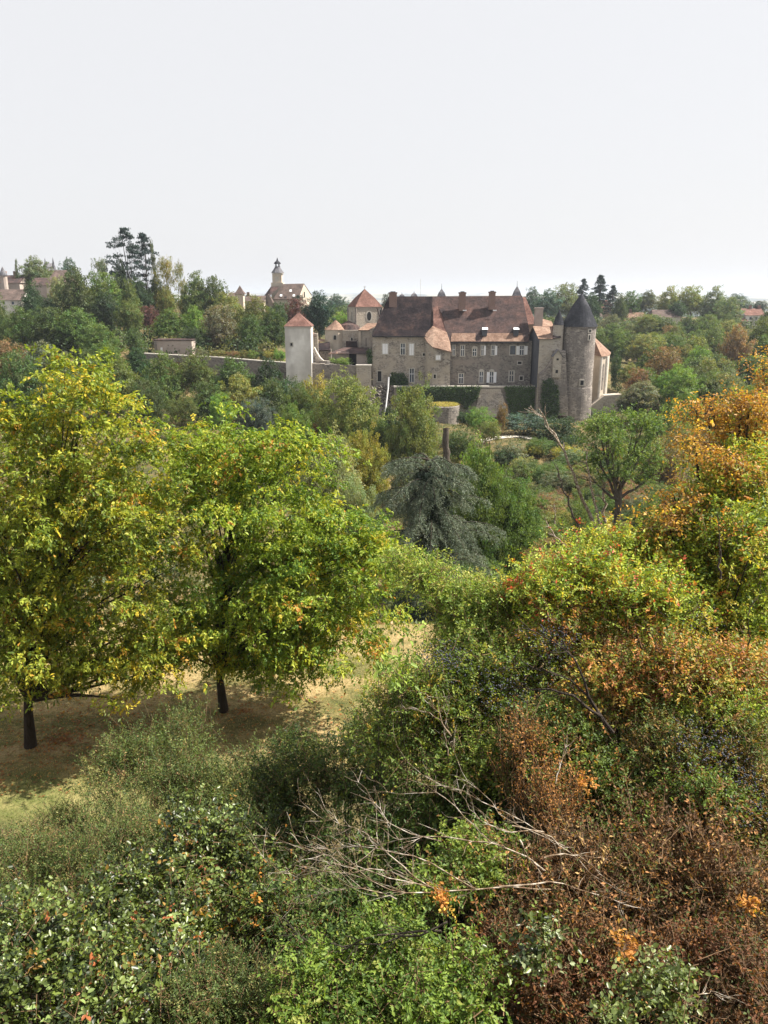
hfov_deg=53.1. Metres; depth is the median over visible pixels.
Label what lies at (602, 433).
forked tree
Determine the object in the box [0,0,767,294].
sky
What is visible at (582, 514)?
bush
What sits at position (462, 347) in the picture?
window
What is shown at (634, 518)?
bush
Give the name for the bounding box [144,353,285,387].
garden wall
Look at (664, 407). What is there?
bush
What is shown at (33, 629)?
walnut tree
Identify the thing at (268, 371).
tree
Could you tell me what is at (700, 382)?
tree
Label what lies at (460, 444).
bush
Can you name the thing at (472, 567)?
bush
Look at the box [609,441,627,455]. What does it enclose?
shrub
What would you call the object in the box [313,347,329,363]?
stair ramp
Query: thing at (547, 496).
shrub
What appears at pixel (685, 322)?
tree
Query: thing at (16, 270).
tree
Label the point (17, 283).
house
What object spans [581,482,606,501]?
shrub
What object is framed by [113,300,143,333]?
tree
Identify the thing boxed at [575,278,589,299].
fir tree
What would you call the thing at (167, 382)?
tree
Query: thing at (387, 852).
dead branch
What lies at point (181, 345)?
garden house
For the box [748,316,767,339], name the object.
tree
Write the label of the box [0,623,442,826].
lawn grass
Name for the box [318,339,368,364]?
outbuildings
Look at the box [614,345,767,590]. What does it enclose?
maple tree
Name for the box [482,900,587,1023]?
bramble bush
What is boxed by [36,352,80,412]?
tree
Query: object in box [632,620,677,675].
dead sapling
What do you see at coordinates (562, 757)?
bare twig
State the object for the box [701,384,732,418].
tree
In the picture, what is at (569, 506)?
dead tree
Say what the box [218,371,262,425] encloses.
tree
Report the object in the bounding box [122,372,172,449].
tree
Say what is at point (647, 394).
tree
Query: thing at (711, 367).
tree
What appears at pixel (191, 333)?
tree
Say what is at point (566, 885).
bare twig
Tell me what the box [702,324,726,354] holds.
tree
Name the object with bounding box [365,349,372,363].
ivy
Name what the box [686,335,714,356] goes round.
tree
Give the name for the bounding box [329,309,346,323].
tree
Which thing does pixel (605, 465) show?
shrub
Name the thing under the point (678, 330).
tree
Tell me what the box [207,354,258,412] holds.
tree
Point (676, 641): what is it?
dead sapling
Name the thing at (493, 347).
window
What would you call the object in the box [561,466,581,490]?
shrub
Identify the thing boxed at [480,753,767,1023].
dead shrub
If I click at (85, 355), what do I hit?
tree
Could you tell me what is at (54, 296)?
tree
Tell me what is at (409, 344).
window
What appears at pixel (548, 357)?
cross wing
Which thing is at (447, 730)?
bare twig
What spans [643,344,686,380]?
tree
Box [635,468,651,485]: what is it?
shrub
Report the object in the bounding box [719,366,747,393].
tree
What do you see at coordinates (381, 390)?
rock foot
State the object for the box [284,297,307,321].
tree
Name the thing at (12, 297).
house
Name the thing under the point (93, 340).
tree
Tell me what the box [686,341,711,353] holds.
tree
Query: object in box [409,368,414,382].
window
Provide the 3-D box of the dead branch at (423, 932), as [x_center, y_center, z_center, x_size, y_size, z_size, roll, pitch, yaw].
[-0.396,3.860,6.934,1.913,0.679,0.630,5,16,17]
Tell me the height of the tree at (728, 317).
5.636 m
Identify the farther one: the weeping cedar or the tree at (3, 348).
the tree at (3, 348)
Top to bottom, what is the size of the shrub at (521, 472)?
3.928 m
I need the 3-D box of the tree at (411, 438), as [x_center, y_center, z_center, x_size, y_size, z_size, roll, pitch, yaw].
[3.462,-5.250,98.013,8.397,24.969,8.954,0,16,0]
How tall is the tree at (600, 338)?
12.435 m
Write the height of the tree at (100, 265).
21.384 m
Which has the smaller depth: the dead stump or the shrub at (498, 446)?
the dead stump
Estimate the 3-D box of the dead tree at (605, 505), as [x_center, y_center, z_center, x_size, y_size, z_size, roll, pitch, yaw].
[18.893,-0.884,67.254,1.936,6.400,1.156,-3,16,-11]
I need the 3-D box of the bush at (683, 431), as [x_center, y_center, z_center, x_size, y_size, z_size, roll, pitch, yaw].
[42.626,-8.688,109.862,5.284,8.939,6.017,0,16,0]
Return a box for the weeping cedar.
[356,452,509,623]
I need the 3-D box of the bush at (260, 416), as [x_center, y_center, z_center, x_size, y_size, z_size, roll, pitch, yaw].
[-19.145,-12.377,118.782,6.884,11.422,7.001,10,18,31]
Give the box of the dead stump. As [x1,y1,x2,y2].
[442,428,450,460]
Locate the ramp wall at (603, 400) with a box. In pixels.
[591,393,621,413]
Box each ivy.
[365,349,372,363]
[389,371,408,385]
[396,385,481,409]
[504,384,536,418]
[540,378,560,421]
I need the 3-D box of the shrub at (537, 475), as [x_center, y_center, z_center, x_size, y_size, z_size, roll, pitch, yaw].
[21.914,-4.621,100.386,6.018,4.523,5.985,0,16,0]
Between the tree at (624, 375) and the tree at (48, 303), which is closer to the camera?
the tree at (624, 375)
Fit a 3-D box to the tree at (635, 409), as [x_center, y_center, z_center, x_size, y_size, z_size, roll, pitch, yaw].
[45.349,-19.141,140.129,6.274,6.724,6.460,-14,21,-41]
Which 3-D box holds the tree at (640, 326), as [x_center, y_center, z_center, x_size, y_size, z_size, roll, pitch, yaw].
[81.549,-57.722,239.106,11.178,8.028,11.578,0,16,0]
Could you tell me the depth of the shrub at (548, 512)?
79.64 m
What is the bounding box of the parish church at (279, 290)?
[264,258,311,309]
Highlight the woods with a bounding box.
[533,300,767,316]
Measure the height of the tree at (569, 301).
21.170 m
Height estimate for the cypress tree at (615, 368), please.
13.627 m
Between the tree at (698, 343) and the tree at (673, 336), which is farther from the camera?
the tree at (673, 336)
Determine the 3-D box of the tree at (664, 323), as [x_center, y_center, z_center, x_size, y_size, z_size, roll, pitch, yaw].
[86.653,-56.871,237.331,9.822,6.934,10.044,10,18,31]
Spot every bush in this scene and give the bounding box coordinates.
[0,859,182,1023]
[52,783,283,1005]
[66,849,263,1023]
[164,391,198,429]
[202,805,334,1020]
[208,391,233,431]
[218,699,428,943]
[234,395,281,441]
[241,726,564,1019]
[246,890,523,1023]
[263,375,300,403]
[305,419,320,446]
[333,590,583,948]
[372,531,574,849]
[387,802,548,1023]
[449,426,478,460]
[454,553,502,613]
[456,409,470,431]
[465,406,497,447]
[470,695,601,990]
[473,511,734,843]
[480,418,501,453]
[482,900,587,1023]
[485,678,678,968]
[490,596,767,870]
[501,409,552,434]
[519,535,575,571]
[535,412,580,442]
[554,487,601,555]
[554,488,563,496]
[586,746,767,1008]
[588,942,718,1023]
[604,688,767,952]
[628,489,660,551]
[635,431,689,485]
[636,397,690,444]
[643,670,767,911]
[664,420,700,468]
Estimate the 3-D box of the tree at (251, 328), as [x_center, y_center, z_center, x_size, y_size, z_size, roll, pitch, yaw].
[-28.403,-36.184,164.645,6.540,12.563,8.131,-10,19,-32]
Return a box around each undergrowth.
[0,290,766,422]
[0,650,767,1023]
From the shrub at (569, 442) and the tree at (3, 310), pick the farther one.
the tree at (3, 310)
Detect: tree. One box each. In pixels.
[0,294,9,341]
[0,304,38,347]
[0,337,29,387]
[0,343,216,749]
[0,348,45,414]
[14,259,20,278]
[15,338,67,386]
[17,255,53,283]
[17,280,46,321]
[21,305,71,348]
[32,296,64,320]
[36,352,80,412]
[46,274,66,317]
[46,306,106,353]
[50,264,98,322]
[57,256,81,281]
[67,347,107,396]
[74,322,123,362]
[86,270,122,315]
[88,257,117,290]
[88,290,120,335]
[91,356,142,419]
[98,342,136,379]
[105,227,153,292]
[111,258,127,303]
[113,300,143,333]
[116,277,143,330]
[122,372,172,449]
[123,346,154,384]
[124,232,163,295]
[125,325,146,359]
[131,275,156,310]
[137,305,161,336]
[142,349,187,404]
[146,396,428,714]
[148,278,167,315]
[150,241,158,314]
[151,307,187,338]
[153,256,176,311]
[157,285,175,321]
[173,259,187,312]
[174,353,217,395]
[178,270,216,321]
[179,326,213,352]
[180,304,208,334]
[189,379,224,425]
[197,303,241,350]
[202,274,228,318]
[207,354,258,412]
[209,291,246,324]
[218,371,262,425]
[234,314,268,351]
[236,294,275,327]
[245,356,288,407]
[253,377,287,426]
[258,306,285,351]
[270,302,287,326]
[272,396,319,496]
[281,374,322,441]
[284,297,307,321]
[287,420,364,570]
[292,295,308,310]
[302,289,336,342]
[307,365,394,481]
[327,293,350,309]
[327,464,383,588]
[329,309,346,323]
[339,420,390,520]
[350,411,400,481]
[376,405,401,441]
[380,372,443,489]
[381,294,388,307]
[447,430,523,578]
[448,433,509,572]
[490,465,548,577]
[519,404,595,528]
[524,287,542,313]
[531,288,564,319]
[545,517,566,547]
[548,282,578,319]
[552,458,580,530]
[570,401,669,533]
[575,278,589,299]
[577,440,603,528]
[586,292,603,319]
[587,275,614,312]
[594,468,609,533]
[596,329,611,359]
[597,314,622,328]
[598,322,631,340]
[600,285,619,314]
[607,327,629,360]
[608,292,628,321]
[610,350,623,390]
[613,389,648,413]
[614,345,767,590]
[615,379,661,410]
[618,361,640,387]
[621,322,635,336]
[621,367,652,393]
[623,332,649,363]
[624,290,642,313]
[624,333,666,361]
[629,313,662,333]
[635,289,658,312]
[635,345,671,370]
[636,366,662,411]
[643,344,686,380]
[652,285,682,315]
[652,316,680,334]
[652,331,663,348]
[655,362,701,400]
[655,368,698,401]
[657,332,685,344]
[659,367,707,414]
[660,331,682,355]
[661,325,677,334]
[661,337,693,355]
[666,300,688,317]
[670,325,685,341]
[670,388,704,424]
[671,342,687,362]
[671,343,704,363]
[673,320,686,337]
[675,364,707,384]
[678,285,705,316]
[678,355,710,376]
[680,315,698,334]
[684,329,714,342]
[684,344,713,366]
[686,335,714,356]
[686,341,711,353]
[692,370,728,425]
[693,314,722,332]
[693,318,723,338]
[694,356,721,380]
[695,284,724,318]
[698,372,742,424]
[701,352,733,365]
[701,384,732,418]
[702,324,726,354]
[707,376,736,396]
[709,295,745,322]
[711,360,740,380]
[714,357,740,379]
[715,322,757,366]
[718,314,737,325]
[718,319,742,339]
[718,383,764,432]
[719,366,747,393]
[720,370,739,388]
[726,293,753,308]
[734,355,766,390]
[735,357,751,383]
[743,316,767,361]
[745,358,767,387]
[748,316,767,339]
[748,334,767,367]
[749,370,767,397]
[752,301,767,310]
[759,306,767,322]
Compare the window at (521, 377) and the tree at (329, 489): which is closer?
the tree at (329, 489)
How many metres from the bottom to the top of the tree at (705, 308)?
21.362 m
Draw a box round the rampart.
[312,363,371,409]
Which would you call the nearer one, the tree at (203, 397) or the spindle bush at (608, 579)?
the spindle bush at (608, 579)
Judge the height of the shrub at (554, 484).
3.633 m
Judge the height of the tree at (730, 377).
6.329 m
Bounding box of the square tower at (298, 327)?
[284,311,313,396]
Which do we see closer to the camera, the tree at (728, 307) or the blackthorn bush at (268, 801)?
the blackthorn bush at (268, 801)
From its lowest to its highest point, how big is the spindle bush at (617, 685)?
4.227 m
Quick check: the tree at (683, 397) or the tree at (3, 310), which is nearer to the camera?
the tree at (683, 397)
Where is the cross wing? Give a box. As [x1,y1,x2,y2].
[529,307,567,420]
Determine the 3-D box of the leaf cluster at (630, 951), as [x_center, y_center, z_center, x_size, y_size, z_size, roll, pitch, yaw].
[2.012,4.708,6.659,0.354,2.409,0.660,-11,19,-33]
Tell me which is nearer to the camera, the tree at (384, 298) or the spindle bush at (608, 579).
the spindle bush at (608, 579)
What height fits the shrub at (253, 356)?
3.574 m
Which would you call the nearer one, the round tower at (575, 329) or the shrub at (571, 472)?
the shrub at (571, 472)
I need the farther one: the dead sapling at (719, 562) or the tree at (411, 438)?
the tree at (411, 438)
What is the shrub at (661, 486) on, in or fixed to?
on the ground at (58, 756)
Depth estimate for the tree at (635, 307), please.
286.16 m
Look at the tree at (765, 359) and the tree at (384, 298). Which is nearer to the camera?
the tree at (765, 359)
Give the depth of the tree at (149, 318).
179.48 m
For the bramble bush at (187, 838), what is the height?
3.653 m
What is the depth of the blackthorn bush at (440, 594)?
11.87 m
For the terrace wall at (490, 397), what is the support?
on the ground at (58, 756)
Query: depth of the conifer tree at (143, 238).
204.50 m
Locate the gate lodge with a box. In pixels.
[313,333,317,351]
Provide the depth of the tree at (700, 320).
245.71 m
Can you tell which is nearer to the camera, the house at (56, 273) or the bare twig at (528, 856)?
the bare twig at (528, 856)
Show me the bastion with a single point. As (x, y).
(449, 414)
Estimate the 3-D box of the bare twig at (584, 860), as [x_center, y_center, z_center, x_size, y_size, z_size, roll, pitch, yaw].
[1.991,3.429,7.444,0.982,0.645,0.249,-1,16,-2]
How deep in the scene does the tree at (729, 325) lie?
233.03 m
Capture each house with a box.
[0,271,29,288]
[0,289,33,317]
[31,278,48,302]
[45,270,77,315]
[153,338,196,354]
[245,292,266,311]
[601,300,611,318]
[621,309,644,322]
[645,310,680,323]
[738,305,763,328]
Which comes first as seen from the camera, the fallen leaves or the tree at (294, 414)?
the fallen leaves
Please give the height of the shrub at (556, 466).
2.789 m
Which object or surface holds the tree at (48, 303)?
on the ground at (58, 756)
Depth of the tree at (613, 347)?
207.30 m
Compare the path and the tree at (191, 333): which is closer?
the path
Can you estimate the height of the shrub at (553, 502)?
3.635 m
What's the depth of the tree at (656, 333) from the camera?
208.85 m
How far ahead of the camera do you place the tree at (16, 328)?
162.01 m
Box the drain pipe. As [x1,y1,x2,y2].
[385,374,391,409]
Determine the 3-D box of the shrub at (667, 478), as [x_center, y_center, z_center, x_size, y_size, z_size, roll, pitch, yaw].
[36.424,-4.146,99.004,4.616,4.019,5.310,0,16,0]
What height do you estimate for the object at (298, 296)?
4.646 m
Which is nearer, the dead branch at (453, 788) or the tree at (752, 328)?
the dead branch at (453, 788)
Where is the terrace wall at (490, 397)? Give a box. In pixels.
[394,385,534,419]
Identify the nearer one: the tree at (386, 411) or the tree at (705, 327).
the tree at (386, 411)
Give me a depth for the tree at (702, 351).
173.87 m
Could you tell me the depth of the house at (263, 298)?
242.40 m
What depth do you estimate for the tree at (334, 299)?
288.49 m
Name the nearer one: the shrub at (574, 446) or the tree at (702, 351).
the shrub at (574, 446)
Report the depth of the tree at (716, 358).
164.15 m
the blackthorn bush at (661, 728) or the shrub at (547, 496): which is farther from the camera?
the shrub at (547, 496)
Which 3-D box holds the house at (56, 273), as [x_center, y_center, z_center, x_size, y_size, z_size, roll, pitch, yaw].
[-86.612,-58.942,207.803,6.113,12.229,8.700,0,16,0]
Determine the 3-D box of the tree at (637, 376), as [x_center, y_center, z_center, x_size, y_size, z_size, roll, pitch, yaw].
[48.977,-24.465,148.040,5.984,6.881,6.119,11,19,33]
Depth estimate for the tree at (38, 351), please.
141.72 m
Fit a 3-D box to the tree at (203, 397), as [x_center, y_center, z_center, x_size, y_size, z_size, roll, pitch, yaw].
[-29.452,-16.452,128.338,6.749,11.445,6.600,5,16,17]
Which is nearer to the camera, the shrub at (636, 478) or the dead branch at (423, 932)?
the dead branch at (423, 932)
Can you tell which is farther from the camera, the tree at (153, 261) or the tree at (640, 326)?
the tree at (640, 326)
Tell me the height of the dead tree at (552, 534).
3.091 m
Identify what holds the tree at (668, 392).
on the ground at (58, 756)
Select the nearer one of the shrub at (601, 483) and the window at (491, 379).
the shrub at (601, 483)
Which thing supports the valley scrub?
on the ground at (58, 756)
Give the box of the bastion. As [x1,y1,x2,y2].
[428,405,458,423]
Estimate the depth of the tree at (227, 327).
165.64 m
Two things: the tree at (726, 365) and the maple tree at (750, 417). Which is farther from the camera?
the tree at (726, 365)
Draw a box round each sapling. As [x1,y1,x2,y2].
[370,620,439,956]
[496,401,507,441]
[622,418,767,764]
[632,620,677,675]
[653,609,699,692]
[717,496,733,578]
[726,576,764,662]
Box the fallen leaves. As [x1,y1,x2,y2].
[0,678,345,797]
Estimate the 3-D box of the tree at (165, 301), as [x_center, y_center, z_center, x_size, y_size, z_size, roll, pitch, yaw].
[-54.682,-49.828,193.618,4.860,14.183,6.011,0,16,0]
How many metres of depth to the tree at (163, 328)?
171.79 m
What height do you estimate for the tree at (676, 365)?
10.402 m
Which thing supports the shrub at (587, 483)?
on the ground at (58, 756)
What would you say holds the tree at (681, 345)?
on the ground at (58, 756)
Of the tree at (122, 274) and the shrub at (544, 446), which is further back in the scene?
the tree at (122, 274)
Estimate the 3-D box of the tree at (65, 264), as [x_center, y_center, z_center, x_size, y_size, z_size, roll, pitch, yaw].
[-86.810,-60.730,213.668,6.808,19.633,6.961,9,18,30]
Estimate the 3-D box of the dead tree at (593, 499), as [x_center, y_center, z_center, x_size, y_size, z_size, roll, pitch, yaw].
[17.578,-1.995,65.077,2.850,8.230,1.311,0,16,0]
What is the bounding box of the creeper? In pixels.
[329,357,352,364]
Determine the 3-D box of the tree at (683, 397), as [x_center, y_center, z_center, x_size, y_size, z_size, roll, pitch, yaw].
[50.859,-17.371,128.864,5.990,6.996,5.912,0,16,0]
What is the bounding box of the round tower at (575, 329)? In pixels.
[553,292,597,421]
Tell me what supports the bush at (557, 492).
on the ground at (58, 756)
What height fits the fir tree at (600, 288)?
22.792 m
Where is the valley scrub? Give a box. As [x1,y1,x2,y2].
[0,401,727,636]
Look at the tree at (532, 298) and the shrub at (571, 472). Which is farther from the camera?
the tree at (532, 298)
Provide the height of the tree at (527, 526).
14.371 m
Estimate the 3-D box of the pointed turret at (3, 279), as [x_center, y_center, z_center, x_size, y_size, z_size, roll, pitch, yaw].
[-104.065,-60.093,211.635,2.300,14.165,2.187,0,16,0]
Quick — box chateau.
[372,286,533,385]
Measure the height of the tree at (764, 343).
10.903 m
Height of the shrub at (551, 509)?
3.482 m
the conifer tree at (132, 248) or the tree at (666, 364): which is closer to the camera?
the tree at (666, 364)
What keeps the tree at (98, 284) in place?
on the ground at (58, 756)
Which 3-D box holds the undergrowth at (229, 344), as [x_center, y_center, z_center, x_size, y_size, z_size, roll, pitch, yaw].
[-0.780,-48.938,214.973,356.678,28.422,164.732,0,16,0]
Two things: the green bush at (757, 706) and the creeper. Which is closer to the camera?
the green bush at (757, 706)
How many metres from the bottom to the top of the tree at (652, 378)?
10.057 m
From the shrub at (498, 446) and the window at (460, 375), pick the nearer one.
the shrub at (498, 446)
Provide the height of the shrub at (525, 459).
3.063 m
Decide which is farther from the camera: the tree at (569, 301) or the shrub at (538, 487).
the tree at (569, 301)
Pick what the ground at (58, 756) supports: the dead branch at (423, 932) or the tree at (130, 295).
the tree at (130, 295)
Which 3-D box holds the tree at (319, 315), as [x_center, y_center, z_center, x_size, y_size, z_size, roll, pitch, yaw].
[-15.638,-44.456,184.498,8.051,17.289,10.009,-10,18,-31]
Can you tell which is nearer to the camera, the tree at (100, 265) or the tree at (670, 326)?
the tree at (100, 265)
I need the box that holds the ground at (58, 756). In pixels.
[0,292,767,1023]
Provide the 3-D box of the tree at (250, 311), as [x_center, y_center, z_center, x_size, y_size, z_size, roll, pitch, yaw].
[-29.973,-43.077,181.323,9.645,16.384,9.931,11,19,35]
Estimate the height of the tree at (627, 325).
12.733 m
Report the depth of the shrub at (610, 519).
78.45 m
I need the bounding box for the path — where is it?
[481,435,543,441]
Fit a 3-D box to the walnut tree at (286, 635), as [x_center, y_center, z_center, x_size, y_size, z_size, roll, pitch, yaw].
[-2.992,1.564,22.276,8.573,10.076,7.524,0,16,0]
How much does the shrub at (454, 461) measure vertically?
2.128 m
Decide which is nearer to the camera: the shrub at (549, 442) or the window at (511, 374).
the shrub at (549, 442)
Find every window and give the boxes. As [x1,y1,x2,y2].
[366,310,372,321]
[377,370,381,381]
[382,343,388,354]
[400,343,405,354]
[408,343,414,355]
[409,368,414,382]
[435,354,440,360]
[452,345,455,355]
[458,373,463,383]
[460,345,464,356]
[472,346,476,356]
[478,369,483,383]
[480,345,485,355]
[487,369,496,383]
[490,345,496,355]
[508,370,514,381]
[509,345,516,354]
[516,345,527,355]
[519,375,523,380]
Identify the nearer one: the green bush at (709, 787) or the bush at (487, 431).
the green bush at (709, 787)
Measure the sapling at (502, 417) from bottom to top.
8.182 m
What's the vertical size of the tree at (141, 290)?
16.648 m
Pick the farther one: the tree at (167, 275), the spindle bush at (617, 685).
the tree at (167, 275)
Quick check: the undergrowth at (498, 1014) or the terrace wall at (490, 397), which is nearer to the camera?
the undergrowth at (498, 1014)
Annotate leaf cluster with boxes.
[429,881,460,959]
[553,769,599,1005]
[586,928,638,1021]
[706,891,764,1022]
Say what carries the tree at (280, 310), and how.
on the ground at (58, 756)
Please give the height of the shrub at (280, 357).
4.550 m
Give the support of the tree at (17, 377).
on the ground at (58, 756)
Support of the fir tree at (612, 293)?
on the ground at (58, 756)
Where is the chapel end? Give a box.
[592,339,610,400]
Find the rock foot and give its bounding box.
[370,385,397,414]
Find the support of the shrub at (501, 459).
on the ground at (58, 756)
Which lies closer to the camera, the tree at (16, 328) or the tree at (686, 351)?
the tree at (16, 328)
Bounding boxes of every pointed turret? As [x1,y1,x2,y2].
[0,267,8,288]
[234,286,245,308]
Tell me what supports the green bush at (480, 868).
on the ground at (58, 756)
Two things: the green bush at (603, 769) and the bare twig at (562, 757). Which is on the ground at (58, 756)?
the green bush at (603, 769)
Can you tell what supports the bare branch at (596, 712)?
attached to the spindle bush at (617, 685)
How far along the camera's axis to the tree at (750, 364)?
161.40 m
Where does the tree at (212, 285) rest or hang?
on the ground at (58, 756)
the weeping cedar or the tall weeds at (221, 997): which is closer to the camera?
the tall weeds at (221, 997)
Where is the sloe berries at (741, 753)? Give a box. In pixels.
[652,577,767,832]
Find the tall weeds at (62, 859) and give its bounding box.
[0,781,174,996]
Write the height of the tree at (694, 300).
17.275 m
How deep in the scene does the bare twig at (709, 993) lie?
6.13 m
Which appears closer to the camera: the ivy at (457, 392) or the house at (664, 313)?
the ivy at (457, 392)
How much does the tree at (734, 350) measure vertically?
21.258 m
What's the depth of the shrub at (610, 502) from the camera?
85.52 m
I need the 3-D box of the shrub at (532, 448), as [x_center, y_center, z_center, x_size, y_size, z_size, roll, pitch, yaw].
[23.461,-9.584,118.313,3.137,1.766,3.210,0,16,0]
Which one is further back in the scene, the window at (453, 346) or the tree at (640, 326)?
the tree at (640, 326)
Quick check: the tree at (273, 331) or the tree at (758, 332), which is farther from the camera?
the tree at (758, 332)
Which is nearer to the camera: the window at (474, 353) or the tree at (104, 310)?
the window at (474, 353)
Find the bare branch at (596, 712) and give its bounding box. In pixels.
[497,612,613,733]
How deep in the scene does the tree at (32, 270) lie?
219.78 m
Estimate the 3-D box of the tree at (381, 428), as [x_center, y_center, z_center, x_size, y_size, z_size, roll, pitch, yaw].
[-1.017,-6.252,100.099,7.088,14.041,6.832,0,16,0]
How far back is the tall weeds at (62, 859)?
11.71 m
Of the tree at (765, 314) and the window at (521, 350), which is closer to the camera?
the window at (521, 350)
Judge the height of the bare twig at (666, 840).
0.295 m
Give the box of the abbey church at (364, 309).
[324,286,383,378]
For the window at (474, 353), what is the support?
in the chateau
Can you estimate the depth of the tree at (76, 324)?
159.49 m
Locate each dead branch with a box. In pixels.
[249,774,563,931]
[260,886,447,985]
[343,725,594,863]
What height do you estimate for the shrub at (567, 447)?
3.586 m
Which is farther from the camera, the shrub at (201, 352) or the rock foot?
the shrub at (201, 352)
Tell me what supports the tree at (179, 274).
on the ground at (58, 756)
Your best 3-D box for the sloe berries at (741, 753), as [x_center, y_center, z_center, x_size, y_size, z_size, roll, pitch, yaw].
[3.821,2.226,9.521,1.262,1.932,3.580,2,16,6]
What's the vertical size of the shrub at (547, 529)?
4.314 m
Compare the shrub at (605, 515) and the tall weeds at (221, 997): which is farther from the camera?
the shrub at (605, 515)
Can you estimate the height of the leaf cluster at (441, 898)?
2.864 m
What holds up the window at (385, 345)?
in the chateau
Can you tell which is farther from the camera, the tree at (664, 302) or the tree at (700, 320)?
the tree at (664, 302)
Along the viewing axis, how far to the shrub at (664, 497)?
83.39 m
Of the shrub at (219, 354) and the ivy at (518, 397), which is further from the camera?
the shrub at (219, 354)
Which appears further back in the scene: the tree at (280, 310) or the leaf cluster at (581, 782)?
the tree at (280, 310)
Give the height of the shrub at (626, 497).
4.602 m
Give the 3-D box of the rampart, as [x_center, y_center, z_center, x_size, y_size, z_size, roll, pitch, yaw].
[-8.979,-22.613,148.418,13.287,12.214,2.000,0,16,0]
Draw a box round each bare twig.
[398,691,459,735]
[441,686,454,754]
[499,876,651,910]
[501,837,547,881]
[512,825,632,896]
[544,837,635,898]
[555,727,575,783]
[614,889,635,959]
[635,813,689,863]
[683,969,740,1005]
[697,926,762,965]
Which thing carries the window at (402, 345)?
in the chateau
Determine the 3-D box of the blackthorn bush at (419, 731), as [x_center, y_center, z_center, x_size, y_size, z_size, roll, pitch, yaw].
[1.091,4.210,11.297,3.732,5.872,3.130,-15,21,-42]
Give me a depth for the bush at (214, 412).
117.28 m
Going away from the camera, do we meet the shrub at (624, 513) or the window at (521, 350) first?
the shrub at (624, 513)
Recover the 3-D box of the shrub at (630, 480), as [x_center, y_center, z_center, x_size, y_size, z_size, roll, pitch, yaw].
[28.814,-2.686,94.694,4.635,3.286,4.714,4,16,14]
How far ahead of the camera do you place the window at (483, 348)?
147.58 m
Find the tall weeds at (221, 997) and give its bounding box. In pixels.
[140,920,335,1023]
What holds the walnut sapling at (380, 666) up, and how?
on the ground at (58, 756)
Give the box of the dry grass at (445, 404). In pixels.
[431,401,459,406]
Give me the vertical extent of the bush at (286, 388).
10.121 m
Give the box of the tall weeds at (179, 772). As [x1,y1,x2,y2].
[42,687,285,893]
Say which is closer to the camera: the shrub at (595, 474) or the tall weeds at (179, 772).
the tall weeds at (179, 772)
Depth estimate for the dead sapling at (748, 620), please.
9.70 m
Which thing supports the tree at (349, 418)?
on the ground at (58, 756)
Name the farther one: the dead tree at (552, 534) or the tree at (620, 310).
the tree at (620, 310)
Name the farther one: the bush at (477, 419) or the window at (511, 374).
the window at (511, 374)
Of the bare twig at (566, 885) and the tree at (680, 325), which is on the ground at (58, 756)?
the tree at (680, 325)
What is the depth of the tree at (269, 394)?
124.72 m
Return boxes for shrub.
[195,348,207,355]
[209,349,225,356]
[225,351,240,357]
[238,349,250,358]
[247,349,258,359]
[262,349,275,360]
[273,349,285,361]
[299,370,329,411]
[442,444,467,460]
[450,455,459,463]
[456,883,767,1023]
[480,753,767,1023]
[492,441,528,464]
[493,445,519,466]
[505,460,534,482]
[510,456,536,472]
[512,458,540,476]
[517,535,555,556]
[523,436,552,457]
[525,437,554,451]
[526,445,545,454]
[526,483,563,497]
[530,458,574,492]
[530,500,562,518]
[531,514,574,551]
[533,491,567,511]
[535,494,565,511]
[535,507,557,524]
[537,489,572,508]
[538,469,574,494]
[542,462,566,478]
[542,509,574,529]
[551,433,584,458]
[551,444,582,461]
[553,447,591,469]
[557,454,587,470]
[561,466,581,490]
[563,474,587,489]
[568,503,608,523]
[569,469,598,494]
[571,442,585,452]
[571,458,596,469]
[573,463,597,474]
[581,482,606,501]
[590,517,625,534]
[592,460,619,471]
[592,476,630,498]
[592,491,625,516]
[593,466,629,487]
[594,512,613,524]
[599,513,628,528]
[600,477,636,493]
[604,483,649,510]
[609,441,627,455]
[621,491,666,521]
[621,507,635,519]
[628,503,655,517]
[630,471,647,483]
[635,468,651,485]
[635,478,670,495]
[642,485,685,506]
[650,466,684,488]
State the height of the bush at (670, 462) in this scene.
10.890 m
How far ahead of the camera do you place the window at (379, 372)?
148.55 m
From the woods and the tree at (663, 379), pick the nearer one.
the tree at (663, 379)
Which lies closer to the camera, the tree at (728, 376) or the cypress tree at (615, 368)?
the tree at (728, 376)
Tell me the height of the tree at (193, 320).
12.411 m
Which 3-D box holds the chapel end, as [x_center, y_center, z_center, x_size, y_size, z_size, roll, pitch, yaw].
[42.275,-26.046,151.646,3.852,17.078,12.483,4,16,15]
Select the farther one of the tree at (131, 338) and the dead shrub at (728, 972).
the tree at (131, 338)
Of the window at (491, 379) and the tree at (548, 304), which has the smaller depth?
the window at (491, 379)
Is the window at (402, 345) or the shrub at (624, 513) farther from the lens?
the window at (402, 345)
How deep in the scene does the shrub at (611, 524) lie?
77.26 m
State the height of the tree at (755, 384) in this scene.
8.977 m
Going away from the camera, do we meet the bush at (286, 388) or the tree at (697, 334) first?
the bush at (286, 388)
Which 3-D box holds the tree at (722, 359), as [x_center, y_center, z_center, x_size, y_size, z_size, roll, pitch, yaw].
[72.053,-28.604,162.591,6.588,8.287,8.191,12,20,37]
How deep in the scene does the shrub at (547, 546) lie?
73.01 m

